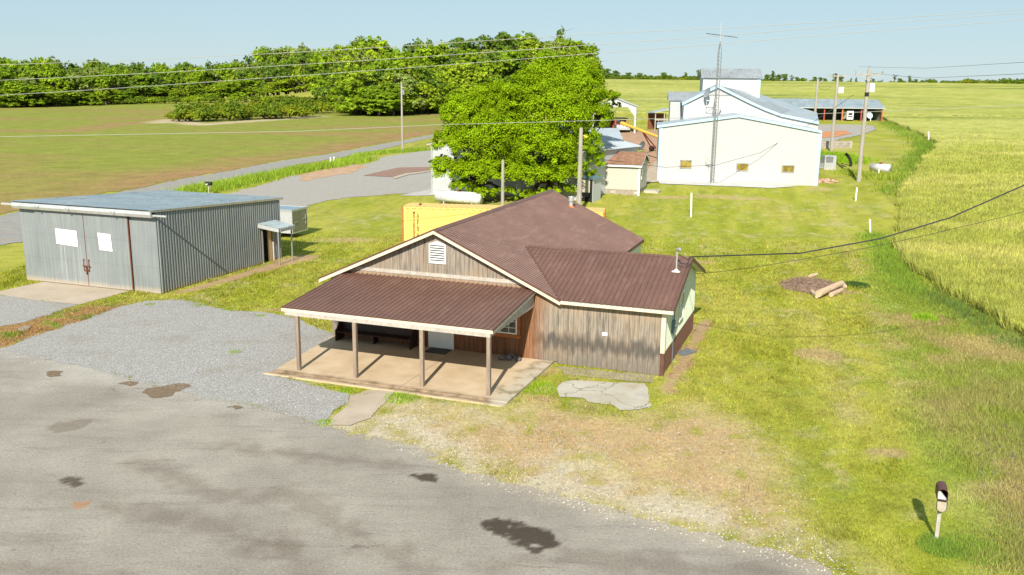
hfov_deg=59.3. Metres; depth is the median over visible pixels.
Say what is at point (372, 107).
tree
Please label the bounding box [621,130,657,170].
dirt yard
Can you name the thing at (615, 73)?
tree
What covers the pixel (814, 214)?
ground
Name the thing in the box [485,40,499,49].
tree
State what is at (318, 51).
tree
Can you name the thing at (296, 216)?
enclosed trailer
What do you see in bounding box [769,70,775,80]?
tree
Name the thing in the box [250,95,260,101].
shrub
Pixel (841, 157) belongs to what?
tall grass
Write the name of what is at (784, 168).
window
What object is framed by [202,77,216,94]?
tree
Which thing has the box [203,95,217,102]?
shrub
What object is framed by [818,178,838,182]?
rubble heap
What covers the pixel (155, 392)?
wet hollow
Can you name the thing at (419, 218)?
shipping container
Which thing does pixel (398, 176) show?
kerb
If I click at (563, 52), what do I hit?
tree
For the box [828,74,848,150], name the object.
utility pole
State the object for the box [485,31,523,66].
tree
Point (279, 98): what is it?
shrub
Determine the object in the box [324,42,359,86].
tree
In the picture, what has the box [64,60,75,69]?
tree
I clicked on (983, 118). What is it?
wheat field
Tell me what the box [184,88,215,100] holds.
tree
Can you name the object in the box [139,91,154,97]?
tree
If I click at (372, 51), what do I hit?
tree
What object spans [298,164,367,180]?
dirt patch
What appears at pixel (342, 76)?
tree
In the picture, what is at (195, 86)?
tree
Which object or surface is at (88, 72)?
tree
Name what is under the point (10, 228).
road
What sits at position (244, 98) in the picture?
shrub
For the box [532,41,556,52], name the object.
tree
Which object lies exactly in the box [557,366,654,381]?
gravel strip
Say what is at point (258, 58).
tree
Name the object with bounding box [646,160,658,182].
path
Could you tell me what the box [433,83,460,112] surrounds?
tree
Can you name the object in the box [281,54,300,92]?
tree
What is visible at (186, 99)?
shrub
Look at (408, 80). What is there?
tree
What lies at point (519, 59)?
overhead wire
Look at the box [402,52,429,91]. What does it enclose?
tree
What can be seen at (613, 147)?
white workshop
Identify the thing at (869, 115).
stored dish
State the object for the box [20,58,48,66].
tree
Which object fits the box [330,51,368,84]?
tree
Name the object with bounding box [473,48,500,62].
tree
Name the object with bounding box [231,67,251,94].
tree
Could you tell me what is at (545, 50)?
tree
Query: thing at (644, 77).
shrub
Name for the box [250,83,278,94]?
tree
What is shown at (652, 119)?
open lean to
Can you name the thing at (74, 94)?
tree
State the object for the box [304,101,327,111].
shrub
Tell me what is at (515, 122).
overhead wire
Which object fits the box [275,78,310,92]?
tree
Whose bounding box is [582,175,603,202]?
pump shed
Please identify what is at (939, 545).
tall grass
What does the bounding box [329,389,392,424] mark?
walkway
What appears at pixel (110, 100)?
shrub
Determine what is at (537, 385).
weed tuft
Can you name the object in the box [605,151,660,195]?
shed
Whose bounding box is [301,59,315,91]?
tree
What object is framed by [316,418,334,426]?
weed tuft
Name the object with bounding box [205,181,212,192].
mailbox
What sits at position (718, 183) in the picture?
concrete strip
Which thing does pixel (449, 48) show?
tree
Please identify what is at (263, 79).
tree
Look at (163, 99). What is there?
shrub
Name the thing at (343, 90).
tree
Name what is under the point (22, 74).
tree
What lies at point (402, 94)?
utility pole
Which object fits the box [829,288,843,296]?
log
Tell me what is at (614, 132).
grey shed
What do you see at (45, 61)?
tree
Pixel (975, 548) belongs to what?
tall grass
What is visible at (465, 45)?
tree
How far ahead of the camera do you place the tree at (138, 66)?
535.27 m
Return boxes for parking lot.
[0,351,832,574]
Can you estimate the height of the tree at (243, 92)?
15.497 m
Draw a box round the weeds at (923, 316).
[911,312,937,321]
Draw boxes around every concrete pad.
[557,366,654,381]
[557,380,651,409]
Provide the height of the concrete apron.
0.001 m
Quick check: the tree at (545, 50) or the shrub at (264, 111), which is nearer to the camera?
the shrub at (264, 111)
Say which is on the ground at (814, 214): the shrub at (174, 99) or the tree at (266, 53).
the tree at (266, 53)
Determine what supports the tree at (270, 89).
on the ground at (814, 214)
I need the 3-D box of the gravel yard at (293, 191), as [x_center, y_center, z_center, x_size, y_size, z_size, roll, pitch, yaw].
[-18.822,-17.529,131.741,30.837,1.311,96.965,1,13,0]
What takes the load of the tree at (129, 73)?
on the ground at (814, 214)
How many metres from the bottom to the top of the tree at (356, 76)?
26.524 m
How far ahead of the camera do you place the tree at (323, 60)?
433.26 m
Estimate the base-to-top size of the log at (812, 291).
0.270 m
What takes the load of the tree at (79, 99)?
on the ground at (814, 214)
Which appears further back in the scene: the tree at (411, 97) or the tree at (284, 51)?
the tree at (284, 51)
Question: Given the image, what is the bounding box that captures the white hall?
[657,68,821,185]
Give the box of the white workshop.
[427,124,640,199]
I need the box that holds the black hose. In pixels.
[845,153,851,165]
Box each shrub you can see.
[98,98,114,104]
[113,98,124,103]
[124,97,136,103]
[135,97,149,103]
[146,97,158,103]
[157,96,169,103]
[164,111,180,120]
[168,96,182,102]
[173,102,204,120]
[175,109,203,120]
[181,96,192,102]
[189,105,217,120]
[190,95,203,102]
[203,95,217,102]
[212,104,246,119]
[213,108,239,120]
[218,100,245,108]
[226,95,239,100]
[234,106,256,119]
[236,95,250,101]
[239,106,254,118]
[245,101,255,108]
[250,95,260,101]
[252,104,280,118]
[254,100,263,108]
[254,102,281,116]
[260,95,273,101]
[271,99,295,104]
[272,95,283,102]
[274,103,305,117]
[278,102,294,106]
[283,95,297,100]
[294,96,305,102]
[295,108,314,116]
[297,101,318,114]
[304,96,320,102]
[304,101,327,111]
[314,100,333,112]
[636,75,651,78]
[957,78,971,82]
[997,78,1013,83]
[1013,78,1023,83]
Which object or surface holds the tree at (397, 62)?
on the ground at (814, 214)
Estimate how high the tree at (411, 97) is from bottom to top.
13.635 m
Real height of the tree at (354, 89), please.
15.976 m
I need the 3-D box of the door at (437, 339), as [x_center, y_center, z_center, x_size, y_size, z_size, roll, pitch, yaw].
[-3.439,1.949,43.593,1.190,1.990,0.032,5,13,19]
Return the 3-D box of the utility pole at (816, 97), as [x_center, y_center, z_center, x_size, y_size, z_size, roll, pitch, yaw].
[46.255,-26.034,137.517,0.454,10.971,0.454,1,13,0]
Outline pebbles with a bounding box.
[338,392,864,574]
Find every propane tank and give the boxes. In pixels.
[435,189,483,204]
[869,162,891,172]
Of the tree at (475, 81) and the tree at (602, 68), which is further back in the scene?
the tree at (602, 68)
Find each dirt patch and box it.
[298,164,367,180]
[822,130,850,137]
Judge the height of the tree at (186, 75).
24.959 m
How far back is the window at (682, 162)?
106.71 m
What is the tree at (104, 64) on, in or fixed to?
on the ground at (814, 214)
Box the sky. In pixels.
[0,0,1023,82]
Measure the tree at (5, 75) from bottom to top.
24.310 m
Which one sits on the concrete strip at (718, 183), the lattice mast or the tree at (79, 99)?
the lattice mast
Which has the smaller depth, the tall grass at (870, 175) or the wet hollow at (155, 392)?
the wet hollow at (155, 392)
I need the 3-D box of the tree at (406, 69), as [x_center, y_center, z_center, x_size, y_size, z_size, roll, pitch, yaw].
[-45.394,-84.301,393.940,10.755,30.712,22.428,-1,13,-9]
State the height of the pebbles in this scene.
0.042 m
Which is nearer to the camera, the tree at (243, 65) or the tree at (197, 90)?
the tree at (197, 90)
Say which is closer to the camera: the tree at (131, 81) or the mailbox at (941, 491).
the mailbox at (941, 491)
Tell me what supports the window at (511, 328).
in the farm building
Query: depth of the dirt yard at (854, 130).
184.45 m
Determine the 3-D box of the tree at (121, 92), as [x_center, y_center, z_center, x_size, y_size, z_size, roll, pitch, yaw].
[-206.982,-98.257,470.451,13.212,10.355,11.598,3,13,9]
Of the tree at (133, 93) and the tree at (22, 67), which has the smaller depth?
the tree at (22, 67)
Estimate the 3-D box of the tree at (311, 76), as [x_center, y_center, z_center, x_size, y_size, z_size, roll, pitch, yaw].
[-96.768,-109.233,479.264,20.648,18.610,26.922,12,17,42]
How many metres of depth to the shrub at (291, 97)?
442.73 m
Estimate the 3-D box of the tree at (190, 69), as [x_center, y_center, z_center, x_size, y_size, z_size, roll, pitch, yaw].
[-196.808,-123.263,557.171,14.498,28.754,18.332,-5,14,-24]
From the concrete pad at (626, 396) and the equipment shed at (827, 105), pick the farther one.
the equipment shed at (827, 105)
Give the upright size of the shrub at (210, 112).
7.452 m
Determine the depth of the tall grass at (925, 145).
136.25 m
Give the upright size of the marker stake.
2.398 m
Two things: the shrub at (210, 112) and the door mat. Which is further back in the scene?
the shrub at (210, 112)
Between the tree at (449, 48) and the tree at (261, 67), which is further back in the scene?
the tree at (261, 67)
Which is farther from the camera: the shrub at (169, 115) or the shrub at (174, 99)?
the shrub at (174, 99)
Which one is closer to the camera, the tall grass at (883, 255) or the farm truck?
the tall grass at (883, 255)
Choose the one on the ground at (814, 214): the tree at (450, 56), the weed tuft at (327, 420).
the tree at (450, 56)
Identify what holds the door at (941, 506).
in the mailbox at (941, 491)
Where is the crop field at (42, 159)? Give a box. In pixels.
[0,96,467,213]
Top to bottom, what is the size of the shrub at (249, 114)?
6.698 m
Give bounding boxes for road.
[0,134,434,244]
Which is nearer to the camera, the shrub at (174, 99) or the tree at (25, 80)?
the tree at (25, 80)
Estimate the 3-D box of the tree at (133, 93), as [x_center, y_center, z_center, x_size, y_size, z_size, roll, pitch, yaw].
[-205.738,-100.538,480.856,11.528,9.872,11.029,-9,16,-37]
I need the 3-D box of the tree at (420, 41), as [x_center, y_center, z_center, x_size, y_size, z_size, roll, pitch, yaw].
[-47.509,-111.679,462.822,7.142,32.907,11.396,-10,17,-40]
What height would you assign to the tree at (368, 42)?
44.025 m
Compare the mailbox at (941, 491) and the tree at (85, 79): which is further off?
the tree at (85, 79)
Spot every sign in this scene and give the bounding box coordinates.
[55,228,77,246]
[97,233,112,251]
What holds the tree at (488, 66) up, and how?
on the ground at (814, 214)
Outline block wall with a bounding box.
[821,141,851,147]
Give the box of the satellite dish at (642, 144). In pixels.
[639,141,644,149]
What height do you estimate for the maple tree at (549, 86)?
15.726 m
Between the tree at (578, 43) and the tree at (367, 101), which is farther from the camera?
the tree at (578, 43)
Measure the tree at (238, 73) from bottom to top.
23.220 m
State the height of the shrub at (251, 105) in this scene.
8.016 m
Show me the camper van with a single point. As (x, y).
(846, 116)
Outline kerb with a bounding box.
[393,170,430,178]
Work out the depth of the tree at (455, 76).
415.41 m
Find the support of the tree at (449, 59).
on the ground at (814, 214)
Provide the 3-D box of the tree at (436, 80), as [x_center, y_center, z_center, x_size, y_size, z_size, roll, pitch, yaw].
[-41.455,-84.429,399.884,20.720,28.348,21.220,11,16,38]
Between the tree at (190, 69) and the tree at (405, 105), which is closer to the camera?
the tree at (405, 105)
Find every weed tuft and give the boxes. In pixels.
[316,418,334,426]
[338,387,354,392]
[384,390,421,403]
[522,380,557,393]
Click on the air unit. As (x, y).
(827, 162)
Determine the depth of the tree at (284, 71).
526.31 m
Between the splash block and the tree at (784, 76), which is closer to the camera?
the splash block
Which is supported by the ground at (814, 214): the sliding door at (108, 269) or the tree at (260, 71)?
the tree at (260, 71)
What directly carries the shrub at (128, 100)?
on the crop field at (42, 159)
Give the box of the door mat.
[425,347,451,354]
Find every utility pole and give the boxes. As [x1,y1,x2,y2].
[401,83,403,149]
[501,160,503,204]
[577,128,586,204]
[814,80,818,111]
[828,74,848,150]
[855,65,882,181]
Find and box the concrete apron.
[0,281,131,303]
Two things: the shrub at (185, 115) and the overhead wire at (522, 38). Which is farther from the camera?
the shrub at (185, 115)
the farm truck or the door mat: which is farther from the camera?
the farm truck
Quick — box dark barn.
[584,111,613,127]
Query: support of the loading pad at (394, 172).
on the gravel yard at (293, 191)
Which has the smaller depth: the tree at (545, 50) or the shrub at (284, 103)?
the shrub at (284, 103)
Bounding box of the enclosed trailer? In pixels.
[280,205,307,233]
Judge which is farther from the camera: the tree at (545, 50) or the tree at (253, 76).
the tree at (253, 76)
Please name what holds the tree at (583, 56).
on the ground at (814, 214)
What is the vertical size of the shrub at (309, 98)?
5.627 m
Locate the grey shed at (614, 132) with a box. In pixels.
[591,128,622,139]
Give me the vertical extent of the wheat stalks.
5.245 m
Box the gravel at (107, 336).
[0,299,348,423]
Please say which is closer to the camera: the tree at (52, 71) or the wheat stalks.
the wheat stalks
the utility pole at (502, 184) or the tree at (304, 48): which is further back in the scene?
the tree at (304, 48)
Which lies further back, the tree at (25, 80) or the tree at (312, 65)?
the tree at (312, 65)
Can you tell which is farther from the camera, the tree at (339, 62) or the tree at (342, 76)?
the tree at (339, 62)
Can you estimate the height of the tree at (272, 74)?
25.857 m
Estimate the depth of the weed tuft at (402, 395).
37.02 m
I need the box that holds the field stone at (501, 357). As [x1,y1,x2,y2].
[498,355,504,359]
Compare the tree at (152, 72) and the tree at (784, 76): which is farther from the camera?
the tree at (784, 76)
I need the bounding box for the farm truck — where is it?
[611,117,629,131]
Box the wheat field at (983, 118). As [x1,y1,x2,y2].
[579,79,1023,332]
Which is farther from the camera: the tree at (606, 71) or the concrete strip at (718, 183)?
the tree at (606, 71)
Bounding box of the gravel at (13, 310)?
[0,295,76,325]
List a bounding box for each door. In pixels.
[34,210,88,285]
[83,213,131,289]
[267,230,272,260]
[430,331,451,348]
[936,500,947,511]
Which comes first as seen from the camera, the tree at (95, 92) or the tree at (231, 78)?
the tree at (95, 92)
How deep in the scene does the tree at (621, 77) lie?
771.98 m
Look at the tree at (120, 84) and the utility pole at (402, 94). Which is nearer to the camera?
the utility pole at (402, 94)
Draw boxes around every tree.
[0,65,24,73]
[0,67,15,106]
[0,84,50,106]
[0,85,12,106]
[0,91,20,106]
[2,58,17,63]
[2,80,28,106]
[6,64,29,77]
[14,61,40,84]
[15,76,37,103]
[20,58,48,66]
[23,68,55,105]
[27,57,53,84]
[28,85,47,106]
[31,63,63,105]
[33,56,55,63]
[35,84,61,106]
[44,90,69,106]
[47,73,81,105]
[49,61,68,89]
[50,55,68,73]
[52,87,82,105]
[58,74,92,105]
[60,91,91,104]
[62,68,82,75]
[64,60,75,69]
[66,92,103,104]
[72,69,86,91]
[73,75,95,104]
[82,58,101,69]
[83,74,111,90]
[84,64,111,87]
[85,67,105,76]
[87,86,101,104]
[88,83,115,104]
[90,70,129,103]
[97,62,115,102]
[100,65,128,90]
[103,89,129,104]
[114,64,128,70]
[117,77,125,103]
[118,69,135,89]
[120,84,158,102]
[120,90,138,103]
[123,64,139,72]
[128,73,153,94]
[128,79,140,90]
[129,62,149,72]
[134,68,166,84]
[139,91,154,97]
[143,84,180,97]
[147,75,157,102]
[150,68,171,77]
[151,62,168,73]
[154,81,179,96]
[156,89,183,97]
[159,68,180,95]
[162,74,188,101]
[168,88,186,96]
[175,61,198,76]
[178,70,190,80]
[178,82,202,97]
[183,84,199,96]
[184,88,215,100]
[185,64,205,86]
[185,71,206,94]
[198,85,228,97]
[199,68,212,95]
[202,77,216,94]
[205,60,212,79]
[205,72,223,87]
[208,82,240,97]
[213,61,240,97]
[214,63,235,79]
[222,83,248,93]
[224,71,238,82]
[224,71,252,91]
[226,80,257,96]
[230,60,248,68]
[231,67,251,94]
[238,73,259,96]
[242,78,261,96]
[245,54,254,95]
[246,59,274,95]
[248,66,264,95]
[249,62,279,95]
[250,77,267,96]
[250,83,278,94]
[251,46,271,77]
[256,87,267,95]
[261,49,279,94]
[263,63,290,94]
[263,78,298,93]
[267,45,298,93]
[272,45,303,92]
[272,62,299,93]
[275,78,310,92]
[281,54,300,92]
[286,51,313,91]
[289,74,313,91]
[290,62,304,92]
[298,42,315,92]
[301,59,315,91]
[302,60,320,86]
[304,47,329,70]
[307,69,320,83]
[310,44,354,96]
[310,62,350,112]
[313,63,332,84]
[318,78,336,101]
[319,45,341,62]
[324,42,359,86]
[325,86,345,113]
[330,35,385,62]
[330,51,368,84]
[330,65,369,100]
[330,79,365,114]
[331,55,342,82]
[332,67,383,114]
[336,35,390,59]
[341,86,387,115]
[345,85,370,114]
[352,49,375,67]
[356,90,404,115]
[360,58,388,113]
[364,69,395,114]
[369,54,402,81]
[369,81,409,115]
[376,46,430,70]
[378,49,421,80]
[378,72,427,114]
[382,72,402,114]
[397,95,417,115]
[398,59,419,113]
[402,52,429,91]
[403,39,433,53]
[403,92,426,114]
[411,53,445,83]
[411,65,445,113]
[414,37,423,47]
[414,81,446,113]
[415,43,463,83]
[420,90,448,112]
[422,67,436,94]
[428,75,538,199]
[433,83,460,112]
[433,86,458,112]
[435,49,459,70]
[437,37,479,51]
[437,60,473,83]
[437,71,455,83]
[438,39,448,51]
[438,60,494,99]
[441,46,461,50]
[444,81,474,100]
[445,49,459,63]
[454,47,482,73]
[468,77,489,88]
[469,49,525,82]
[471,35,502,51]
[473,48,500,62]
[473,59,503,79]
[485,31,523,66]
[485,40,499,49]
[488,48,528,82]
[497,49,621,199]
[503,73,519,84]
[510,37,524,51]
[512,55,527,73]
[515,31,535,56]
[515,32,542,43]
[523,35,557,55]
[524,47,531,64]
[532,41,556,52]
[532,48,558,64]
[544,39,568,54]
[552,26,573,40]
[554,37,578,56]
[558,47,586,61]
[567,49,588,65]
[572,40,600,71]
[578,43,599,62]
[578,57,595,73]
[588,54,604,76]
[598,61,604,78]
[602,68,610,78]
[611,70,619,78]
[616,75,626,78]
[661,72,667,79]
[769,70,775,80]
[781,74,787,80]
[924,79,937,82]
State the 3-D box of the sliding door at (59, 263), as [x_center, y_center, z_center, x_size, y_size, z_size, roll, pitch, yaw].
[-28.306,-2.544,56.572,3.860,4.670,0.062,5,13,19]
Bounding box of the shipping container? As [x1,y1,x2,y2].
[402,202,605,240]
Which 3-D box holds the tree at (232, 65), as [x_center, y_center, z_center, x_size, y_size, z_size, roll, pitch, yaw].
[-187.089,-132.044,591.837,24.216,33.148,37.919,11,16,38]
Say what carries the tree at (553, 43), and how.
on the ground at (814, 214)
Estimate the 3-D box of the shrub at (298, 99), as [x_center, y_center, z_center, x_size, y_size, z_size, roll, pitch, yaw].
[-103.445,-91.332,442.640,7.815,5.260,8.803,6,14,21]
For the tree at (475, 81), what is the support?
on the ground at (814, 214)
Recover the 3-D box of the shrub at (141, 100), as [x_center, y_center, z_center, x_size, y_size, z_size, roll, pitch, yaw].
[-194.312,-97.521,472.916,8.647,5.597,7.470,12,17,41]
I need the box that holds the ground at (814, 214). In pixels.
[0,90,1023,574]
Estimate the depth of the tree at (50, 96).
432.47 m
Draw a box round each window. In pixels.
[497,319,516,334]
[679,289,684,321]
[680,160,691,168]
[736,163,748,170]
[781,165,794,172]
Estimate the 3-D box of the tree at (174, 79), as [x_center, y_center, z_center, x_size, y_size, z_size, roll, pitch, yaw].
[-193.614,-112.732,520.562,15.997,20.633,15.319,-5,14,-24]
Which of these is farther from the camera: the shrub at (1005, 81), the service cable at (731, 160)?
the shrub at (1005, 81)
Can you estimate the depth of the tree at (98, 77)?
468.62 m
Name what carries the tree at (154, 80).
on the ground at (814, 214)
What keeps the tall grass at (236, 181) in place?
on the ground at (814, 214)
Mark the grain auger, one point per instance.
(644, 132)
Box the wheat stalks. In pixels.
[889,131,1023,333]
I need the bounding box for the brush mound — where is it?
[779,279,841,294]
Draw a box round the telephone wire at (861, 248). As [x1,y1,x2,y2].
[696,212,1021,273]
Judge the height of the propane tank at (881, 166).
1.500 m
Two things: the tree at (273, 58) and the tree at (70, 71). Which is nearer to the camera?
the tree at (70, 71)
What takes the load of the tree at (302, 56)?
on the ground at (814, 214)
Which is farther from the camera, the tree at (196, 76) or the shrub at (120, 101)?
the tree at (196, 76)
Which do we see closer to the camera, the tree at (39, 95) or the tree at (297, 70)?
the tree at (39, 95)
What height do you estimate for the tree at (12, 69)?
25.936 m
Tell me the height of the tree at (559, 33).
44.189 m
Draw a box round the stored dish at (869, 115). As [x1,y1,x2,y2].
[867,112,872,120]
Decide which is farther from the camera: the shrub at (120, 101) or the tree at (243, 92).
the tree at (243, 92)
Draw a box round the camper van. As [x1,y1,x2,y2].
[843,111,853,120]
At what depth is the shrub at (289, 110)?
324.97 m
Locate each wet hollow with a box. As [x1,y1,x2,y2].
[47,371,61,376]
[118,381,138,385]
[142,387,173,397]
[161,383,190,391]
[228,405,242,408]
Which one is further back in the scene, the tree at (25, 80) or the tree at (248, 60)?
the tree at (248, 60)
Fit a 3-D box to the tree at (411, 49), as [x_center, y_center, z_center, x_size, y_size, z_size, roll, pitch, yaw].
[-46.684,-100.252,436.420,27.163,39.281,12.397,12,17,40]
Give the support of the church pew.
on the farm building
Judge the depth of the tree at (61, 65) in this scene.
493.63 m
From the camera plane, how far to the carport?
167.50 m
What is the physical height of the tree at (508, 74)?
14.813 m
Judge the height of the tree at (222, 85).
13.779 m
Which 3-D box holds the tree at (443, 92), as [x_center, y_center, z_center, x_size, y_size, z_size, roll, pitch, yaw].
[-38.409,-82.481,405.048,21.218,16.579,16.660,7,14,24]
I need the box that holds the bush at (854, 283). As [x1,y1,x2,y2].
[845,280,870,288]
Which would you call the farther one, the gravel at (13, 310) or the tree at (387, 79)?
the tree at (387, 79)
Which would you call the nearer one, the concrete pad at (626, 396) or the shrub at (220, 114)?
the concrete pad at (626, 396)
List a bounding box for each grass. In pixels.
[161,153,378,192]
[353,146,430,155]
[820,150,880,164]
[830,167,912,180]
[854,230,944,300]
[868,120,934,196]
[890,285,1023,351]
[915,532,964,558]
[919,531,933,540]
[938,531,1009,565]
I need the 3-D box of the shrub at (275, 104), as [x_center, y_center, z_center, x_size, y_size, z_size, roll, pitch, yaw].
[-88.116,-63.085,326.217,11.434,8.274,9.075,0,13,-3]
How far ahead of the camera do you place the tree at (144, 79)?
497.13 m
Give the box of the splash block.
[677,348,696,355]
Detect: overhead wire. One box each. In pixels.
[1,9,1022,64]
[2,105,1023,136]
[10,19,1023,94]
[13,12,1023,79]
[873,73,1011,77]
[887,62,1022,67]
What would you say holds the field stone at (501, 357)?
on the farm building
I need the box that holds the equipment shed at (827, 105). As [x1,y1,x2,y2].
[774,98,885,120]
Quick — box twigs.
[779,276,846,293]
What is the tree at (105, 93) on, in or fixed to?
on the ground at (814, 214)
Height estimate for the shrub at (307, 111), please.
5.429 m
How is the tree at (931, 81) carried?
on the ground at (814, 214)
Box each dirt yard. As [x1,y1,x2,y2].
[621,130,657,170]
[818,124,875,140]
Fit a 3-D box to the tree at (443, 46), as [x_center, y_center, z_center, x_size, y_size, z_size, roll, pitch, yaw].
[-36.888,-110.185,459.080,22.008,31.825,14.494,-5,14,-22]
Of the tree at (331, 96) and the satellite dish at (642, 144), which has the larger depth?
the tree at (331, 96)
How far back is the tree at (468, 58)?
438.80 m
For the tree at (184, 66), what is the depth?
564.77 m
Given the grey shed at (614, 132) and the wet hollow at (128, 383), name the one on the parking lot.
the wet hollow at (128, 383)
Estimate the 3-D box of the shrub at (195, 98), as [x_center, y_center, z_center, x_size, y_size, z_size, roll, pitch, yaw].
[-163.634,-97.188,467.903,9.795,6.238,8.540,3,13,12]
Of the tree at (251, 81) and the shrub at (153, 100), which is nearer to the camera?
the shrub at (153, 100)
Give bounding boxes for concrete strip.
[400,189,434,195]
[658,180,793,187]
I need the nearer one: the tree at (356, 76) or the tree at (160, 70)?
the tree at (356, 76)
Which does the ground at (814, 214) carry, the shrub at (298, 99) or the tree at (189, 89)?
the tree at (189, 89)
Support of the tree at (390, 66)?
on the ground at (814, 214)
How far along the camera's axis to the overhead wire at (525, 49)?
30.13 m
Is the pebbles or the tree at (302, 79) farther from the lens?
the tree at (302, 79)
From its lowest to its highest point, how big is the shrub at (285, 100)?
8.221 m
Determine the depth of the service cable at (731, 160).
102.75 m
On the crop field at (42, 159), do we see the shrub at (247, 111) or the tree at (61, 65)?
the shrub at (247, 111)
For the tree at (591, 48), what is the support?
on the ground at (814, 214)
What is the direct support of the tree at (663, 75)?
on the ground at (814, 214)
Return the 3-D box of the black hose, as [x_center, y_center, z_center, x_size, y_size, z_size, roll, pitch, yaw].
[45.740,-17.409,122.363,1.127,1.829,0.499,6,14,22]
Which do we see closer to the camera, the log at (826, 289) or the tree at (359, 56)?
the log at (826, 289)
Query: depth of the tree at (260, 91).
543.71 m
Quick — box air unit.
[819,155,836,169]
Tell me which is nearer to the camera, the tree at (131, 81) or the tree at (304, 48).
the tree at (131, 81)
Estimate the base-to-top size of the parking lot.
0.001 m
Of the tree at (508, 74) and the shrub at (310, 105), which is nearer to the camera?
the shrub at (310, 105)
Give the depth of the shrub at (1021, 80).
838.36 m
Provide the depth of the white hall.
106.19 m
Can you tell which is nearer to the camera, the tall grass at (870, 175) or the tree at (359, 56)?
the tall grass at (870, 175)
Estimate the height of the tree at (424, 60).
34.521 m
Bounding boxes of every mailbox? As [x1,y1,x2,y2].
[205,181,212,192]
[934,481,948,537]
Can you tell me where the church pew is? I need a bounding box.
[335,321,416,349]
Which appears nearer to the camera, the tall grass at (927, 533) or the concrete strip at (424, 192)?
the tall grass at (927, 533)
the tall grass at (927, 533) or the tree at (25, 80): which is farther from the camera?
the tree at (25, 80)
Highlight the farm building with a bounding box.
[263,189,705,406]
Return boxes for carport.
[592,98,637,132]
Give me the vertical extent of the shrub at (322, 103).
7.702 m
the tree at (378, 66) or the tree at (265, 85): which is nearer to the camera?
the tree at (378, 66)
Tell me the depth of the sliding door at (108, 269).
55.37 m
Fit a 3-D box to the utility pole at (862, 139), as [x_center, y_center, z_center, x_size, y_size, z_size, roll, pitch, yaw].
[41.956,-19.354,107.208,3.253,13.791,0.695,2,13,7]
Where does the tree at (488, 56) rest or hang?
on the ground at (814, 214)
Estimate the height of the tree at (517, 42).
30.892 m
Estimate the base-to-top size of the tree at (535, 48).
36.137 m
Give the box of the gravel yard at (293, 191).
[229,150,430,206]
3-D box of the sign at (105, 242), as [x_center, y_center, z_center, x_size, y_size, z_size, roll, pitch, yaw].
[-24.985,-2.786,55.243,1.060,1.100,0.026,5,13,19]
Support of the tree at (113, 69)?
on the ground at (814, 214)
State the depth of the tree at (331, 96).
388.65 m
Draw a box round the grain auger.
[620,121,657,150]
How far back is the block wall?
144.71 m
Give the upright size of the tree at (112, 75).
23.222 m
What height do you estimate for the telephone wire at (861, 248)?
6.122 m
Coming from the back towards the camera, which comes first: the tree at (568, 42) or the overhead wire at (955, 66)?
the tree at (568, 42)
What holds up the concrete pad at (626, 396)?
on the ground at (814, 214)
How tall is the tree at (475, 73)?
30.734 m
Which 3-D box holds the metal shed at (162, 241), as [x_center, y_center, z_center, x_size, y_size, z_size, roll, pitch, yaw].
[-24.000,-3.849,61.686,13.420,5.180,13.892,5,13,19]
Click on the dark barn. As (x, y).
(599, 116)
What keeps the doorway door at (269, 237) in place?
in the metal shed at (162, 241)
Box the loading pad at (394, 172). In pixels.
[366,167,430,176]
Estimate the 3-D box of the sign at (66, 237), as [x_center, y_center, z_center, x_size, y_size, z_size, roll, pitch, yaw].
[-27.819,-3.117,56.206,1.720,1.060,0.027,5,13,19]
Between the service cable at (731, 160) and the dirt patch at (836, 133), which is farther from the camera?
the dirt patch at (836, 133)
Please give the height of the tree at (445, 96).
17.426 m
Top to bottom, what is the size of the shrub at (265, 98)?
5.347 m
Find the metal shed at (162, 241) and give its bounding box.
[1,190,294,293]
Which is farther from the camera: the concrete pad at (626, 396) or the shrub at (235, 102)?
the shrub at (235, 102)
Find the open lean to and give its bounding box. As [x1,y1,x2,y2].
[646,108,668,129]
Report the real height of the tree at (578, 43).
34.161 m
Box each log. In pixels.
[810,289,818,297]
[815,281,842,296]
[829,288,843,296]
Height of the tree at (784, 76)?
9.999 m
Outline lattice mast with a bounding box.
[706,23,737,182]
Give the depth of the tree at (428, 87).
391.88 m
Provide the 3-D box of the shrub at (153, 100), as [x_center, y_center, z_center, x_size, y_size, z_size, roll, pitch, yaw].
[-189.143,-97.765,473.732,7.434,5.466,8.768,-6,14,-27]
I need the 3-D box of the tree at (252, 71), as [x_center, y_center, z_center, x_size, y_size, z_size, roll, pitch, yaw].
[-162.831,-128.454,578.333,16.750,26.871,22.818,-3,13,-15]
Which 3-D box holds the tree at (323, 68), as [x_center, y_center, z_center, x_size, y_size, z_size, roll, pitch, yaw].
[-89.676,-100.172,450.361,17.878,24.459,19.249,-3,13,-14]
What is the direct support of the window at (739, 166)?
in the white hall
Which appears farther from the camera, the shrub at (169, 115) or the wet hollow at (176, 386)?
the shrub at (169, 115)
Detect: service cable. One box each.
[608,95,852,166]
[690,185,1023,256]
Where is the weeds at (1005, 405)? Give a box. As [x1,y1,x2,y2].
[862,273,1023,574]
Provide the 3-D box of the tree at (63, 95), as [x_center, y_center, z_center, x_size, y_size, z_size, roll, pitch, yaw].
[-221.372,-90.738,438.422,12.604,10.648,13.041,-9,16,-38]
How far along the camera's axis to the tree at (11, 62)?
467.96 m

